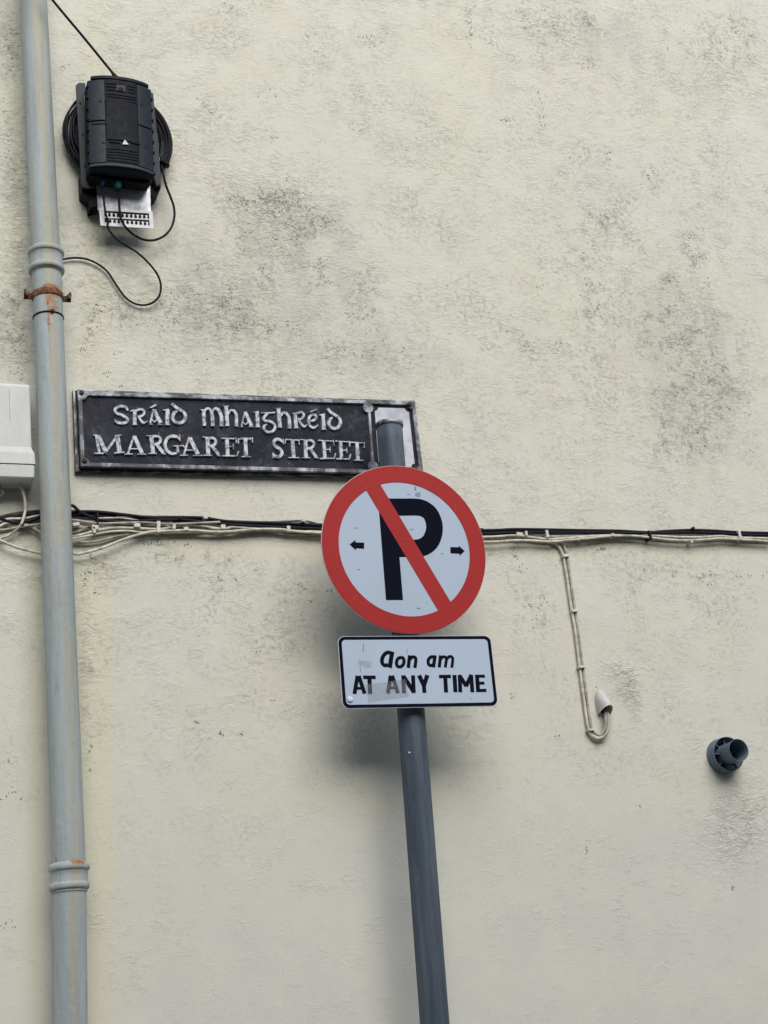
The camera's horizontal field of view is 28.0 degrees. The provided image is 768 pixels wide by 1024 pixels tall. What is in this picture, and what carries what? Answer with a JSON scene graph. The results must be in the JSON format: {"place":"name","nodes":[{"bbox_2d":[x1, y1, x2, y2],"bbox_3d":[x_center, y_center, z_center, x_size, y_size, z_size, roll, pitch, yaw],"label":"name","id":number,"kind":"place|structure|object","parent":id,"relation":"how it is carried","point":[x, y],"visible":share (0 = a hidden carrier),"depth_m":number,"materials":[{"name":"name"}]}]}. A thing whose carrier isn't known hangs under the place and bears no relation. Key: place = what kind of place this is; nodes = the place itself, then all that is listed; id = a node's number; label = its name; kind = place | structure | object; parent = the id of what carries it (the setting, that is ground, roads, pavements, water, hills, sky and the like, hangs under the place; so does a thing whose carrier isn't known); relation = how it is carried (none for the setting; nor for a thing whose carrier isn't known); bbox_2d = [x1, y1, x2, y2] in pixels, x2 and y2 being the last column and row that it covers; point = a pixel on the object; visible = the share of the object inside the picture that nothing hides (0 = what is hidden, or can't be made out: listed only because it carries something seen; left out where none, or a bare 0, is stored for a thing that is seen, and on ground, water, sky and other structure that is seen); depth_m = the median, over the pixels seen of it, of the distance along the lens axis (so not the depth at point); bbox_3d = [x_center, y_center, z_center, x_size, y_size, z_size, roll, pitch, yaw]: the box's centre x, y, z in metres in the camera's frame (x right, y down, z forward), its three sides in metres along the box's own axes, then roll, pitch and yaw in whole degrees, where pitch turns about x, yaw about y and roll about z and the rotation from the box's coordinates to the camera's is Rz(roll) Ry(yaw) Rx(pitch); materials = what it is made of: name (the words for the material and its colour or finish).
{"place":"outdoors","nodes":[
{"label":"outdoors","id":0,"kind":"place"},
{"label":"pavement","id":1,"kind":"structure","parent":0,"visible":0},
{"bbox_2d":[20,0,89,1023],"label":"drainpipe","id":2,"kind":"object","parent":1,"relation":"on","point":[68,869],"visible":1,"depth_m":3.85,"materials":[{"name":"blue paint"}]},
{"bbox_2d":[0,0,767,1023],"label":"rendered wall","id":3,"kind":"structure","parent":1,"relation":"on","point":[516,250],"depth_m":4.38,"materials":[{"name":"beige paint"}]},
{"bbox_2d":[0,383,35,488],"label":"meter box","id":4,"kind":"object","parent":3,"relation":"attached to","point":[17,460],"visible":1,"depth_m":3.95,"materials":[{"name":"white plastic"}]},
{"bbox_2d":[0,484,3,496],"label":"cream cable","id":5,"kind":"object","parent":4,"relation":"attached to","point":[2,491],"visible":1,"depth_m":3.93,"materials":[{"name":"beige plastic"}]},
{"bbox_2d":[0,483,26,538],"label":"cream cable","id":6,"kind":"object","parent":4,"relation":"hanging from","point":[23,516],"visible":1,"depth_m":3.93,"materials":[{"name":"beige plastic"}]},
{"bbox_2d":[0,523,72,530],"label":"cream cable","id":7,"kind":"object","parent":3,"relation":"attached to","point":[27,525],"visible":0.62,"depth_m":3.92,"materials":[{"name":"beige plastic"}]},
{"bbox_2d":[0,525,186,533],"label":"cream cable","id":8,"kind":"object","parent":3,"relation":"attached to","point":[104,530],"visible":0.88,"depth_m":4.02,"materials":[{"name":"beige plastic"}]},
{"bbox_2d":[76,71,160,228],"bbox_3d":[-0.746,-1.024,4.354,0.234,0.481,0.155,2,-21,-21],"label":"fibre terminal box","id":9,"kind":"object","parent":3,"relation":"attached to","point":[117,137],"visible":1,"depth_m":4.31,"materials":[{"name":"black plastic"}]},
{"bbox_2d":[51,0,111,71],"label":"black cable","id":10,"kind":"object","parent":9,"relation":"attached to","point":[82,35],"visible":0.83,"depth_m":4.38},
{"bbox_2d":[63,185,161,305],"bbox_3d":[-0.778,-0.743,4.262,0.329,0.328,0.084,2,-21,-21],"label":"black cable","id":11,"kind":"object","parent":9,"relation":"attached to","point":[135,251],"visible":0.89,"depth_m":4.28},
{"bbox_2d":[62,100,172,173],"bbox_3d":[-0.760,-1.081,4.410,0.318,0.332,0.040,2,-21,-21],"label":"coiled cable","id":12,"kind":"object","parent":9,"relation":"hanging from","point":[163,133],"visible":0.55,"depth_m":4.39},
{"bbox_2d":[117,157,175,241],"bbox_3d":[-0.675,-0.895,4.354,0.183,0.284,0.026,8,-24,-34],"label":"black cable","id":13,"kind":"object","parent":9,"relation":"attached to","point":[173,220],"visible":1,"depth_m":4.34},
{"bbox_2d":[72,530,199,539],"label":"cream cable","id":14,"kind":"object","parent":3,"relation":"attached to","point":[99,533],"visible":0.69,"depth_m":4.01,"materials":[{"name":"beige plastic"}]},
{"bbox_2d":[99,517,227,526],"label":"cream cable","id":15,"kind":"object","parent":3,"relation":"attached to","point":[138,519],"visible":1,"depth_m":4.04,"materials":[{"name":"beige plastic"}]},
{"bbox_2d":[34,524,320,533],"bbox_3d":[-0.535,0.051,4.086,0.800,0.038,0.007,2,-21,-21],"label":"cream cable","id":16,"kind":"object","parent":3,"relation":"attached to","point":[125,525],"visible":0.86,"depth_m":4.05,"materials":[{"name":"beige plastic"}]},
{"bbox_2d":[71,514,307,526],"bbox_3d":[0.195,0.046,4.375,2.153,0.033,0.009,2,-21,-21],"label":"black cable","id":17,"kind":"object","parent":3,"relation":"attached to","point":[78,515],"visible":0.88,"depth_m":4.03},
{"bbox_2d":[0,509,483,528],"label":"grey cable","id":18,"kind":"object","parent":3,"relation":"attached to","point":[19,512],"visible":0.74,"depth_m":4.05,"materials":[{"name":"grey plastic"}]},
{"bbox_2d":[72,389,422,478],"bbox_3d":[-0.358,-0.216,4.251,0.992,0.259,0.040,2,-21,-21],"label":"street name plaque","id":19,"kind":"object","parent":3,"relation":"attached to","point":[153,433],"visible":0.93,"depth_m":4.22,"materials":[{"name":"black metal"}]},
{"bbox_2d":[73,531,536,543],"bbox_3d":[-0.196,0.080,4.204,1.455,0.060,0.007,2,-21,-21],"label":"cream cable","id":20,"kind":"object","parent":3,"relation":"attached to","point":[133,533],"visible":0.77,"depth_m":4.14,"materials":[{"name":"beige plastic"}]},
{"bbox_2d":[0,504,767,541],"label":"black cable","id":21,"kind":"object","parent":3,"relation":"attached to","point":[97,519],"visible":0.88,"depth_m":4.21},
{"bbox_2d":[72,519,219,524],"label":"cream cable","id":22,"kind":"object","parent":21,"relation":"attached to","point":[140,522],"visible":0.74,"depth_m":4.04,"materials":[{"name":"beige plastic"}]},
{"bbox_2d":[0,521,767,545],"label":"cream cable","id":23,"kind":"object","parent":21,"relation":"attached to","point":[95,529],"visible":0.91,"depth_m":4.17,"materials":[{"name":"beige plastic"}]},
{"bbox_2d":[0,514,99,528],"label":"cream cable","id":24,"kind":"object","parent":23,"relation":"attached to","point":[34,516],"visible":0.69,"depth_m":3.95,"materials":[{"name":"beige plastic"}]},
{"bbox_2d":[0,528,767,555],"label":"cream cable","id":25,"kind":"object","parent":3,"relation":"attached to","point":[316,532],"visible":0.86,"depth_m":4.19,"materials":[{"name":"plastic"}]},
{"bbox_2d":[2,510,767,533],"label":"black cable","id":26,"kind":"object","parent":3,"relation":"attached to","point":[300,523],"visible":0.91,"depth_m":4.20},
{"bbox_2d":[550,543,609,739],"bbox_3d":[0.555,0.359,4.388,0.114,0.592,0.021,0,-20,-16],"label":"cream cable","id":27,"kind":"object","parent":3,"relation":"attached to","point":[579,667],"visible":1,"depth_m":4.36,"materials":[{"name":"beige plastic"}]},
{"bbox_2d":[558,542,606,735],"bbox_3d":[0.560,0.354,4.389,0.095,0.582,0.017,-1,-20,-15],"label":"cream cable","id":28,"kind":"object","parent":3,"relation":"attached to","point":[581,654],"visible":1,"depth_m":4.37,"materials":[{"name":"beige plastic"}]},
{"bbox_2d":[595,690,612,714],"bbox_3d":[0.624,0.531,4.332,0.041,0.074,0.045,2,-21,-21],"label":"cable cowl","id":29,"kind":"object","parent":3,"relation":"attached to","point":[602,701],"visible":1,"depth_m":4.33,"materials":[{"name":"paint"}]},
{"bbox_2d":[482,534,759,537],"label":"cream cable","id":30,"kind":"object","parent":3,"relation":"attached to","point":[554,536],"visible":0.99,"depth_m":4.52,"materials":[{"name":"beige plastic"}]},
{"bbox_2d":[706,737,748,773],"bbox_3d":[0.988,0.688,4.386,0.102,0.102,0.090,2,-21,-21],"label":"flue terminal","id":31,"kind":"object","parent":3,"relation":"attached to","point":[726,755],"visible":1,"depth_m":4.39,"materials":[{"name":"grey plastic"}]},
{"bbox_2d":[321,418,497,1023],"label":"parking sign post","id":32,"kind":"object","parent":1,"relation":"on","point":[403,552],"visible":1,"depth_m":4.01,"materials":[{"name":"grey metal"}]}
]}

